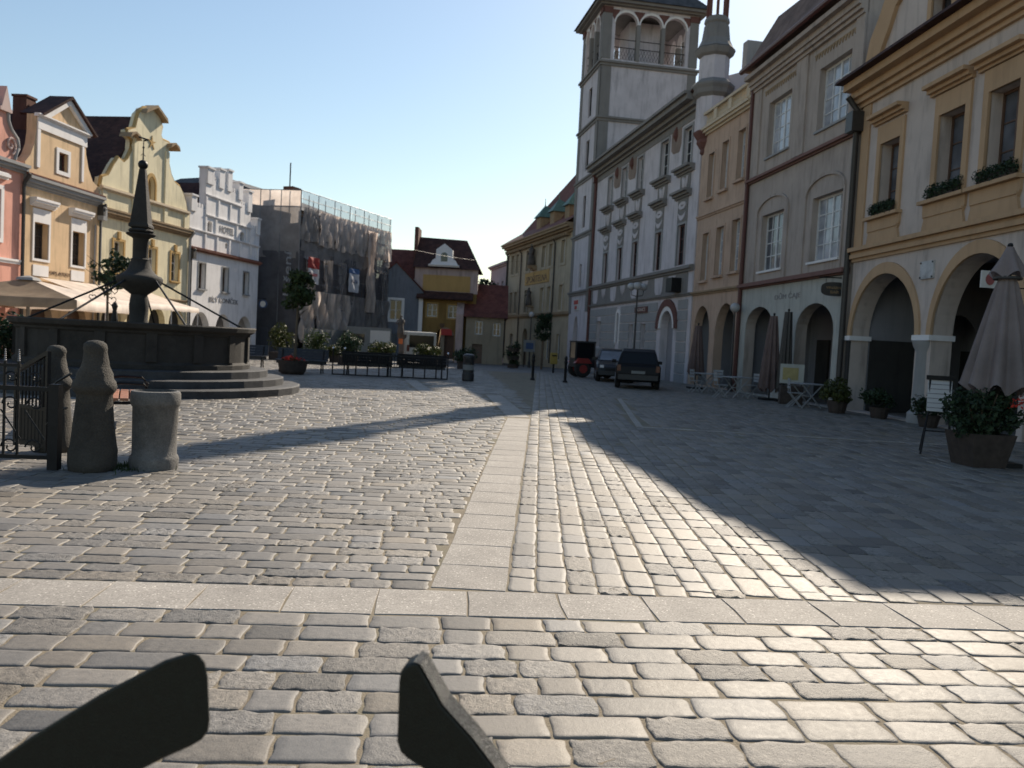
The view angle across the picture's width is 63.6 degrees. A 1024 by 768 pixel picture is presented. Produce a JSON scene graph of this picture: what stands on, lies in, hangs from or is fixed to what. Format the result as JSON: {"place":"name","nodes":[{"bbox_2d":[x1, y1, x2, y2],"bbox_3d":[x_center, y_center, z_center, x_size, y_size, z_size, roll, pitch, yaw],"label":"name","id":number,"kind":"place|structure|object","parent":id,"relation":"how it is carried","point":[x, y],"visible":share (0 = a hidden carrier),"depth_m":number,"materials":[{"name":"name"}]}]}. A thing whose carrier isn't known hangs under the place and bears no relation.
{"place":"outdoors","nodes":[
{"label":"outdoors","id":0,"kind":"place"},
{"bbox_2d":[0,311,22,358],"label":"shrub","id":1,"kind":"object","parent":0,"point":[5,333],"visible":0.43,"depth_m":19.74,"materials":[{"name":"green plant"}]},
{"bbox_2d":[0,0,798,284],"label":"sky","id":2,"kind":"structure","parent":0,"point":[446,119],"materials":[{"name":"blue"}]},
{"bbox_2d":[266,355,593,373],"bbox_3d":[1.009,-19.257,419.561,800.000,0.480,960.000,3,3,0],"label":"ground","id":3,"kind":"structure","parent":0,"point":[500,368],"depth_m":55.79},
{"bbox_2d":[0,86,31,350],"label":"pink house","id":4,"kind":"structure","parent":3,"relation":"on","point":[13,171],"depth_m":31.96,"materials":[{"name":"paint"}]},
{"bbox_2d":[0,171,10,242],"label":"window","id":5,"kind":"structure","parent":4,"relation":"in","point":[3,175],"depth_m":31.48,"materials":[{"name":"white paint"}]},
{"bbox_2d":[10,94,106,319],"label":"ochre house","id":6,"kind":"structure","parent":3,"relation":"on","point":[66,205],"depth_m":34.80,"materials":[{"name":"paint"}]},
{"bbox_2d":[30,196,60,276],"bbox_3d":[-19.342,-5.993,33.870,0.630,3.130,1.500,3,3,4],"label":"window","id":7,"kind":"structure","parent":6,"relation":"in","point":[39,215],"depth_m":33.93,"materials":[{"name":"paint"}]},
{"bbox_2d":[56,147,70,177],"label":"window","id":8,"kind":"structure","parent":6,"relation":"in","point":[59,157],"depth_m":35.12,"materials":[{"name":"white wood"}]},
{"bbox_2d":[69,207,95,281],"bbox_3d":[-19.139,-6.099,36.374,0.630,3.110,1.490,3,3,4],"label":"window","id":9,"kind":"structure","parent":6,"relation":"in","point":[77,225],"depth_m":36.47,"materials":[{"name":"paint"}]},
{"bbox_2d":[86,105,195,324],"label":"cream house","id":10,"kind":"structure","parent":3,"relation":"on","point":[114,151],"depth_m":41.44,"materials":[{"name":"paint"}]},
{"bbox_2d":[43,278,198,325],"bbox_3d":[-17.672,-2.885,37.896,2.903,3.200,8.220,3,3,4],"label":"shop awning","id":11,"kind":"object","parent":10,"relation":"attached to","point":[155,301],"visible":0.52,"depth_m":37.52,"materials":[{"name":"beige fabric"}]},
{"bbox_2d":[169,245,180,283],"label":"window","id":12,"kind":"structure","parent":10,"relation":"in","point":[172,256],"depth_m":44.42,"materials":[{"name":"white paint"}]},
{"bbox_2d":[0,136,299,398],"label":"fountain","id":13,"kind":"object","parent":3,"relation":"on","point":[197,362],"visible":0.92,"depth_m":18.43,"materials":[{"name":"stone"}]},
{"bbox_2d":[176,166,261,347],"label":"white hotel","id":14,"kind":"structure","parent":3,"relation":"on","point":[224,225],"depth_m":49.24,"materials":[{"name":"paint"}]},
{"bbox_2d":[175,163,363,348],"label":"corner building","id":15,"kind":"structure","parent":3,"relation":"on","point":[196,180],"depth_m":59.71,"materials":[{"name":"grey paint"}]},
{"bbox_2d":[255,326,286,354],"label":"hoarding","id":16,"kind":"object","parent":3,"relation":"on","point":[262,336],"visible":0.19,"depth_m":56.18,"materials":[{"name":"grey paint"}]},
{"bbox_2d":[243,188,391,350],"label":"scaffolding","id":17,"kind":"object","parent":3,"relation":"on","point":[284,231],"visible":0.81,"depth_m":58.51,"materials":[{"name":"metal"}]},
{"bbox_2d":[308,257,319,284],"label":"banner","id":18,"kind":"object","parent":17,"relation":"attached to","point":[313,265],"visible":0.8,"depth_m":57.20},
{"bbox_2d":[348,268,359,292],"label":"banner","id":19,"kind":"object","parent":17,"relation":"attached to","point":[353,282],"visible":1,"depth_m":62.05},
{"bbox_2d":[303,327,396,358],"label":"hoarding","id":20,"kind":"object","parent":3,"relation":"on","point":[334,336],"visible":0.17,"depth_m":58.91,"materials":[{"name":"metal"}]},
{"bbox_2d":[346,326,391,357],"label":"site container","id":21,"kind":"object","parent":3,"relation":"on","point":[368,335],"visible":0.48,"depth_m":58.92,"materials":[{"name":"grey metal"}]},
{"bbox_2d":[387,261,424,359],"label":"blue grey house","id":22,"kind":"structure","parent":3,"relation":"on","point":[403,289],"depth_m":68.18,"materials":[{"name":"paint"}]},
{"bbox_2d":[388,297,404,321],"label":"window","id":23,"kind":"structure","parent":22,"relation":"in","point":[396,308],"depth_m":68.26,"materials":[{"name":"white paint"}]},
{"bbox_2d":[403,331,436,359],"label":"van","id":24,"kind":"object","parent":3,"relation":"on","point":[413,339],"visible":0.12,"depth_m":50.26,"materials":[{"name":"white metal"}]},
{"bbox_2d":[389,227,482,361],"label":"house","id":25,"kind":"structure","parent":3,"relation":"on","point":[445,282],"depth_m":68.69,"materials":[{"name":"yellow paint"}]},
{"bbox_2d":[440,328,453,358],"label":"house","id":26,"kind":"structure","parent":3,"relation":"on","point":[447,341],"depth_m":88.30,"materials":[{"name":"paint"}]},
{"bbox_2d":[454,284,507,364],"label":"red roofed house","id":27,"kind":"structure","parent":3,"relation":"on","point":[486,315],"depth_m":67.84,"materials":[{"name":"paint"}]},
{"bbox_2d":[488,260,506,362],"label":"faded pink house","id":28,"kind":"structure","parent":3,"relation":"on","point":[498,273],"depth_m":85.14,"materials":[{"name":"paint"}]},
{"bbox_2d":[503,341,520,367],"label":"potted plant","id":29,"kind":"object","parent":3,"relation":"on","point":[513,357],"depth_m":55.27,"materials":[{"name":"green plant"}]},
{"bbox_2d":[501,175,575,368],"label":"savings bank","id":30,"kind":"structure","parent":3,"relation":"on","point":[538,275],"depth_m":71.20,"materials":[{"name":"paint"}]},
{"bbox_2d":[533,312,552,369],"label":"clipped tree","id":31,"kind":"object","parent":3,"relation":"on","point":[544,322],"visible":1,"depth_m":54.98,"materials":[{"name":"green plant"}]},
{"bbox_2d":[567,0,706,368],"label":"clock tower","id":32,"kind":"structure","parent":3,"relation":"on","point":[638,78],"depth_m":58.26,"materials":[{"name":"white paint"}]},
{"bbox_2d":[585,0,761,383],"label":"town hall","id":33,"kind":"structure","parent":3,"relation":"on","point":[646,174],"depth_m":44.64,"materials":[{"name":"white paint"}]},
{"bbox_2d":[597,226,611,283],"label":"window","id":34,"kind":"structure","parent":33,"relation":"in","point":[605,230],"depth_m":54.68,"materials":[{"name":"grey stone"}]},
{"bbox_2d":[599,173,613,225],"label":"window","id":35,"kind":"structure","parent":33,"relation":"in","point":[607,209],"depth_m":54.27,"materials":[{"name":"white paint"}]},
{"bbox_2d":[611,219,626,279],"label":"window","id":36,"kind":"structure","parent":33,"relation":"in","point":[619,224],"depth_m":51.61,"materials":[{"name":"grey stone"}]},
{"bbox_2d":[612,164,628,218],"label":"window","id":37,"kind":"structure","parent":33,"relation":"in","point":[621,202],"depth_m":51.34,"materials":[{"name":"white paint"}]},
{"bbox_2d":[625,211,642,276],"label":"window","id":38,"kind":"structure","parent":33,"relation":"in","point":[635,216],"depth_m":48.70,"materials":[{"name":"grey glass"}]},
{"bbox_2d":[627,153,644,210],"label":"window","id":39,"kind":"structure","parent":33,"relation":"in","point":[636,195],"depth_m":48.33,"materials":[{"name":"white paint"}]},
{"bbox_2d":[647,198,666,270],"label":"window","id":40,"kind":"structure","parent":33,"relation":"in","point":[659,204],"depth_m":44.78,"materials":[{"name":"grey glass"}]},
{"bbox_2d":[649,135,670,198],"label":"window","id":41,"kind":"structure","parent":33,"relation":"in","point":[660,183],"depth_m":44.42,"materials":[{"name":"white paint"}]},
{"bbox_2d":[669,187,691,265],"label":"window","id":42,"kind":"structure","parent":33,"relation":"in","point":[682,195],"depth_m":41.51,"materials":[{"name":"grey glass"}]},
{"bbox_2d":[671,121,694,188],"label":"window","id":43,"kind":"structure","parent":33,"relation":"in","point":[684,171],"depth_m":41.19,"materials":[{"name":"white paint"}]},
{"bbox_2d":[687,83,750,389],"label":"salmon house","id":44,"kind":"structure","parent":3,"relation":"on","point":[719,217],"depth_m":37.07,"materials":[{"name":"paint"}]},
{"bbox_2d":[696,230,709,283],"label":"window","id":45,"kind":"structure","parent":44,"relation":"in","point":[700,281],"depth_m":38.83,"materials":[{"name":"white paint"}]},
{"bbox_2d":[703,149,715,201],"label":"window","id":46,"kind":"structure","parent":44,"relation":"in","point":[706,199],"depth_m":38.50,"materials":[{"name":"white paint"}]},
{"bbox_2d":[710,223,725,278],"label":"window","id":47,"kind":"structure","parent":44,"relation":"in","point":[720,274],"depth_m":37.19,"materials":[{"name":"white paint"}]},
{"bbox_2d":[716,136,730,193],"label":"window","id":48,"kind":"structure","parent":44,"relation":"in","point":[719,191],"depth_m":36.91,"materials":[{"name":"white paint"}]},
{"bbox_2d":[725,215,741,274],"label":"window","id":49,"kind":"structure","parent":44,"relation":"in","point":[739,223],"depth_m":35.43,"materials":[{"name":"white paint"}]},
{"bbox_2d":[731,124,747,183],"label":"window","id":50,"kind":"structure","parent":44,"relation":"in","point":[742,178],"depth_m":35.22,"materials":[{"name":"white paint"}]},
{"bbox_2d":[732,0,884,406],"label":"beige house","id":51,"kind":"structure","parent":3,"relation":"on","point":[808,55],"depth_m":29.59,"materials":[{"name":"grey paint"}]},
{"bbox_2d":[756,211,783,273],"bbox_3d":[10.016,-5.422,31.599,0.370,2.268,2.100,3,3,-6],"label":"window","id":52,"kind":"structure","parent":51,"relation":"in","point":[773,236],"depth_m":31.88,"materials":[{"name":"glass"}]},
{"bbox_2d":[763,93,791,160],"bbox_3d":[10.247,-9.825,31.373,0.370,2.218,2.110,3,3,-6],"label":"window","id":53,"kind":"structure","parent":51,"relation":"in","point":[782,115],"depth_m":31.65,"materials":[{"name":"glass"}]},
{"bbox_2d":[813,340,830,396],"bbox_3d":[12.474,-0.618,33.211,0.095,2.300,1.000,3,3,-6],"label":"door","id":54,"kind":"structure","parent":51,"relation":"in","point":[823,347],"depth_m":33.15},
{"bbox_2d":[805,191,842,264],"bbox_3d":[10.471,-5.158,27.330,0.370,2.258,2.180,3,3,-6],"label":"window","id":55,"kind":"structure","parent":51,"relation":"in","point":[830,207],"depth_m":27.57,"materials":[{"name":"glass"}]},
{"bbox_2d":[819,275,841,295],"bbox_3d":[10.197,-3.120,26.043,1.001,0.692,0.073,3,3,5],"label":"hanging sign","id":56,"kind":"object","parent":51,"relation":"attached to","point":[831,288],"visible":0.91,"depth_m":26.03,"materials":[{"name":"black metal"}]},
{"bbox_2d":[813,54,851,134],"bbox_3d":[10.697,-9.581,27.194,0.370,2.198,2.250,3,3,-6],"label":"window","id":57,"kind":"structure","parent":51,"relation":"in","point":[835,103],"depth_m":27.52,"materials":[{"name":"glass"}]},
{"bbox_2d":[834,0,1023,441],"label":"arcaded house","id":58,"kind":"structure","parent":3,"relation":"on","point":[934,89],"depth_m":21.74,"materials":[{"name":"yellow paint"}]},
{"bbox_2d":[867,198,895,215],"bbox_3d":[10.625,-5.057,23.690,0.342,0.451,1.404,3,3,-4],"label":"flower box","id":59,"kind":"object","parent":58,"relation":"attached to","point":[882,207],"visible":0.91,"depth_m":23.56,"materials":[{"name":"green plant"}]},
{"bbox_2d":[862,100,908,243],"bbox_3d":[10.808,-5.977,23.708,0.710,3.730,1.900,3,3,-4],"label":"window","id":60,"kind":"structure","parent":58,"relation":"in","point":[885,225],"depth_m":23.65,"materials":[{"name":"beige paint"}]},
{"bbox_2d":[922,174,963,198],"bbox_3d":[10.826,-4.895,20.709,0.345,0.462,1.588,3,3,-4],"label":"flower box","id":61,"kind":"object","parent":58,"relation":"on","point":[952,185],"visible":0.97,"depth_m":20.57,"materials":[{"name":"green plant"}]},
{"bbox_2d":[916,64,976,230],"bbox_3d":[10.996,-5.818,20.746,0.710,3.730,1.940,3,3,-4],"label":"window","id":62,"kind":"structure","parent":58,"relation":"in","point":[946,209],"depth_m":20.75,"materials":[{"name":"beige paint"}]},
{"bbox_2d":[962,34,1023,220],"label":"window","id":63,"kind":"structure","parent":58,"relation":"in","point":[1002,65],"depth_m":18.82,"materials":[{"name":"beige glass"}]},
{"bbox_2d":[971,157,1021,183],"bbox_3d":[10.950,-4.788,18.660,0.346,0.448,1.554,3,3,-4],"label":"flower box","id":64,"kind":"object","parent":58,"relation":"attached to","point":[998,171],"visible":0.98,"depth_m":18.54,"materials":[{"name":"green plant"}]},
{"bbox_2d":[0,362,1023,767],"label":"paving bed","id":65,"kind":"object","parent":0,"point":[522,386],"visible":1,"depth_m":5.78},
{"bbox_2d":[0,437,1023,767],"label":"paving setts","id":66,"kind":"structure","parent":65,"relation":"on","point":[766,733],"depth_m":4.61,"materials":[{"name":"stone"}]},
{"bbox_2d":[0,348,62,470],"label":"iron fence","id":67,"kind":"object","parent":66,"relation":"on","point":[53,457],"visible":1,"depth_m":8.42,"materials":[{"name":"metal"}]},
{"bbox_2d":[34,345,71,452],"bbox_3d":[-5.338,0.180,9.637,0.406,1.270,0.417,3,3,0],"label":"stone post","id":68,"kind":"object","parent":66,"relation":"on","point":[59,368],"visible":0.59,"depth_m":9.56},
{"bbox_2d":[13,351,71,450],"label":"iron gate","id":69,"kind":"structure","parent":68,"relation":"attached to","point":[28,431],"depth_m":9.40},
{"bbox_2d":[67,340,117,473],"bbox_3d":[-4.351,0.232,8.584,0.470,1.380,0.482,3,3,0],"label":"stone post","id":70,"kind":"object","parent":66,"relation":"on","point":[92,448],"visible":0.98,"depth_m":8.43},
{"bbox_2d":[0,652,209,767],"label":"metal bar","id":71,"kind":"object","parent":66,"relation":"on","point":[152,715],"visible":1,"depth_m":1.79,"materials":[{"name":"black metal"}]},
{"bbox_2d":[128,389,180,471],"bbox_3d":[-3.851,0.496,8.895,0.513,0.855,0.514,3,3,0],"label":"stone bin","id":72,"kind":"object","parent":66,"relation":"on","point":[155,412],"visible":0.98,"depth_m":8.70,"materials":[{"name":"grey stone"}]},
{"bbox_2d":[397,651,510,767],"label":"metal bar","id":73,"kind":"object","parent":66,"relation":"on","point":[439,726],"visible":1,"depth_m":1.79,"materials":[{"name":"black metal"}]},
{"bbox_2d":[0,358,1023,491],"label":"cobblestone pavement","id":74,"kind":"structure","parent":65,"relation":"on","point":[922,474],"depth_m":15.19,"materials":[{"name":"stone"}]},
{"bbox_2d":[0,275,128,316],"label":"cafe parasol","id":75,"kind":"object","parent":74,"relation":"on","point":[27,293],"visible":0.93,"depth_m":27.97,"materials":[{"name":"beige fabric"}]},
{"bbox_2d":[85,248,129,320],"bbox_3d":[-13.033,-2.469,26.957,1.428,3.956,1.591,5,4,35],"label":"potted tree","id":76,"kind":"object","parent":74,"relation":"on","point":[121,262],"visible":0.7,"depth_m":26.78,"materials":[{"name":"green plant"}]},
{"bbox_2d":[113,375,148,405],"bbox_3d":[-5.872,0.174,12.455,0.745,0.901,1.700,2,3,-25],"label":"park bench","id":77,"kind":"object","parent":74,"relation":"on","point":[124,394],"visible":0.37,"depth_m":11.85,"materials":[{"name":"brown wood"}]},
{"bbox_2d":[249,345,268,366],"bbox_3d":[-10.869,-1.148,33.515,1.800,0.901,0.705,3,3,-8],"label":"park bench","id":78,"kind":"object","parent":74,"relation":"on","point":[255,353],"visible":0.42,"depth_m":33.77,"materials":[{"name":"black metal"}]},
{"bbox_2d":[266,322,297,359],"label":"shrub","id":79,"kind":"object","parent":74,"relation":"on","point":[279,333],"visible":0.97,"depth_m":43.43,"materials":[{"name":"green plant"}]},
{"bbox_2d":[277,355,307,374],"bbox_3d":[-7.904,-0.714,29.738,1.100,0.709,1.109,3,3,0],"label":"planter","id":80,"kind":"object","parent":74,"relation":"on","point":[289,364],"visible":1,"depth_m":29.36,"materials":[{"name":"grey concrete"}]},
{"bbox_2d":[280,268,315,358],"bbox_3d":[-7.697,-2.430,29.682,1.247,3.402,1.334,3,3,0],"label":"potted tree","id":81,"kind":"object","parent":80,"relation":"on","point":[298,292],"visible":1,"depth_m":29.42,"materials":[{"name":"green plant"}]},
{"bbox_2d":[275,347,328,373],"bbox_3d":[-7.972,-0.886,31.318,1.900,0.901,0.705,3,3,-4],"label":"park bench","id":82,"kind":"object","parent":74,"relation":"on","point":[320,357],"visible":0.78,"depth_m":31.53,"materials":[{"name":"black metal"}]},
{"bbox_2d":[301,327,330,357],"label":"shrub","id":83,"kind":"object","parent":74,"relation":"on","point":[315,343],"visible":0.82,"depth_m":43.66,"materials":[{"name":"green plant"}]},
{"bbox_2d":[335,330,363,363],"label":"shrub","id":84,"kind":"object","parent":74,"relation":"on","point":[348,343],"visible":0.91,"depth_m":41.18,"materials":[{"name":"green plant"}]},
{"bbox_2d":[342,351,392,375],"bbox_3d":[-5.559,-0.784,31.813,1.900,0.901,0.705,3,3,-4],"label":"park bench","id":85,"kind":"object","parent":74,"relation":"on","point":[365,360],"visible":0.52,"depth_m":31.56,"materials":[{"name":"black metal"}]},
{"bbox_2d":[367,340,396,361],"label":"shrub","id":86,"kind":"object","parent":74,"relation":"on","point":[382,347],"visible":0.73,"depth_m":41.63,"materials":[{"name":"green plant"}]},
{"bbox_2d":[332,347,448,379],"bbox_3d":[-4.582,-0.778,31.174,4.400,1.040,0.100,3,3,-7],"label":"iron railing","id":87,"kind":"object","parent":74,"relation":"on","point":[390,360],"visible":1,"depth_m":31.15,"materials":[{"name":"metal"}]},
{"bbox_2d":[395,315,406,363],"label":"wayside statue","id":88,"kind":"object","parent":74,"relation":"on","point":[400,332],"visible":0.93,"depth_m":47.55,"materials":[{"name":"grey stone"}]},
{"bbox_2d":[397,354,446,378],"bbox_3d":[-3.511,-0.697,32.213,1.900,0.901,0.705,3,3,-4],"label":"park bench","id":89,"kind":"object","parent":74,"relation":"on","point":[443,362],"visible":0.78,"depth_m":31.96,"materials":[{"name":"black metal"}]},
{"bbox_2d":[412,342,441,363],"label":"shrub","id":90,"kind":"object","parent":74,"relation":"on","point":[424,349],"visible":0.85,"depth_m":45.83,"materials":[{"name":"green plant"}]},
{"bbox_2d":[452,346,478,368],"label":"shrub","id":91,"kind":"object","parent":74,"relation":"on","point":[460,353],"visible":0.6,"depth_m":44.67,"materials":[{"name":"green plant"}]},
{"bbox_2d":[462,354,474,380],"bbox_3d":[-1.659,-0.636,31.405,0.460,1.040,0.475,3,3,0],"label":"litter bin","id":92,"kind":"object","parent":74,"relation":"on","point":[468,368],"visible":0.99,"depth_m":31.23,"materials":[{"name":"black plastic"}]},
{"bbox_2d":[568,341,610,377],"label":"tractor","id":93,"kind":"object","parent":74,"relation":"on","point":[580,360],"visible":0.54,"depth_m":40.92,"materials":[{"name":"black metal"}]},
{"bbox_2d":[592,348,632,382],"bbox_3d":[4.806,-0.906,38.913,2.090,1.500,4.286,3,3,4],"label":"parked car","id":94,"kind":"object","parent":74,"relation":"on","point":[604,365],"visible":0.54,"depth_m":37.71,"materials":[{"name":"grey paint"}]},
{"bbox_2d":[612,348,661,389],"bbox_3d":[5.089,-0.653,33.576,2.060,1.560,3.980,3,3,7],"label":"parked car","id":95,"kind":"object","parent":74,"relation":"on","point":[637,365],"visible":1,"depth_m":31.73,"materials":[{"name":"black paint"}]},
{"bbox_2d":[628,282,647,348],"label":"street lamp","id":96,"kind":"object","parent":74,"relation":"on","point":[637,286],"visible":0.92,"depth_m":41.83,"materials":[{"name":"metal"}]},
{"bbox_2d":[686,323,703,388],"bbox_3d":[7.837,-1.192,34.955,0.735,2.785,0.650,3,3,0],"label":"closed parasol","id":97,"kind":"object","parent":74,"relation":"on","point":[696,360],"visible":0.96,"depth_m":34.81,"materials":[{"name":"grey fabric"}]},
{"bbox_2d":[727,303,739,391],"bbox_3d":[9.072,-1.510,33.943,0.390,3.650,0.380,3,3,0],"label":"street lamp","id":98,"kind":"object","parent":74,"relation":"on","point":[734,307],"visible":0.93,"depth_m":33.89,"materials":[{"name":"metal"}]},
{"bbox_2d":[757,313,778,400],"bbox_3d":[9.112,-0.964,28.960,0.787,3.065,0.738,3,3,0],"label":"closed parasol","id":99,"kind":"object","parent":74,"relation":"on","point":[768,370],"visible":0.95,"depth_m":28.79,"materials":[{"name":"grey fabric"}]},
{"bbox_2d":[772,309,792,401],"bbox_3d":[9.485,-0.999,28.561,0.600,3.215,0.600,3,3,0],"label":"closed parasol","id":100,"kind":"object","parent":74,"relation":"on","point":[785,355],"visible":0.77,"depth_m":28.43,"materials":[{"name":"grey fabric"}]},
{"bbox_2d":[778,364,804,404],"bbox_3d":[9.212,0.004,27.210,0.760,1.320,0.400,3,3,8],"label":"sign board","id":101,"kind":"object","parent":74,"relation":"on","point":[794,372],"visible":0.71,"depth_m":27.14,"materials":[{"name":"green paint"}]},
{"bbox_2d":[819,377,852,413],"bbox_3d":[9.390,0.313,23.927,0.992,1.053,0.941,4,3,27],"label":"potted shrub","id":102,"kind":"object","parent":74,"relation":"on","point":[839,393],"visible":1,"depth_m":23.77,"materials":[{"name":"green plant"}]},
{"bbox_2d":[857,387,897,418],"bbox_3d":[10.096,0.514,22.614,0.932,0.858,1.001,2,3,-19],"label":"potted shrub","id":103,"kind":"object","parent":74,"relation":"on","point":[877,398],"visible":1,"depth_m":22.45,"materials":[{"name":"green plant"}]},
{"bbox_2d":[909,394,946,427],"bbox_3d":[10.270,0.597,20.433,1.012,0.929,0.855,3,3,0],"label":"potted shrub","id":104,"kind":"object","parent":74,"relation":"on","point":[920,405],"visible":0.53,"depth_m":20.22,"materials":[{"name":"green plant"}]},
{"bbox_2d":[919,375,954,453],"bbox_3d":[7.436,0.540,14.398,0.516,1.367,0.630,4,3,25],"label":"menu stand","id":105,"kind":"object","parent":74,"relation":"on","point":[938,386],"visible":0.69,"depth_m":14.42,"materials":[{"name":"black metal"}]},
{"bbox_2d":[938,385,1023,468],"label":"planter","id":106,"kind":"object","parent":74,"relation":"on","point":[977,441],"visible":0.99,"depth_m":12.79,"materials":[{"name":"green plant"}]},
{"bbox_2d":[958,243,1023,468],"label":"closed parasol","id":107,"kind":"object","parent":74,"relation":"on","point":[996,356],"visible":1,"depth_m":12.87,"materials":[{"name":"beige fabric"}]},
{"bbox_2d":[0,380,1023,631],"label":"paving slabs","id":108,"kind":"structure","parent":65,"relation":"on","point":[478,554],"depth_m":4.98,"materials":[{"name":"stone"}]},
{"bbox_3d":[16.279,-2.753,12.880,10.300,11.000,9.402,3,3,-4],"label":"plain house","id":109,"kind":"object","parent":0,"visible":0},
{"bbox_2d":[980,270,1023,288],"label":"projecting sign","id":110,"kind":"object","parent":109,"relation":"attached to","point":[987,280],"visible":0.6,"depth_m":15.47,"materials":[{"name":"white plastic"}]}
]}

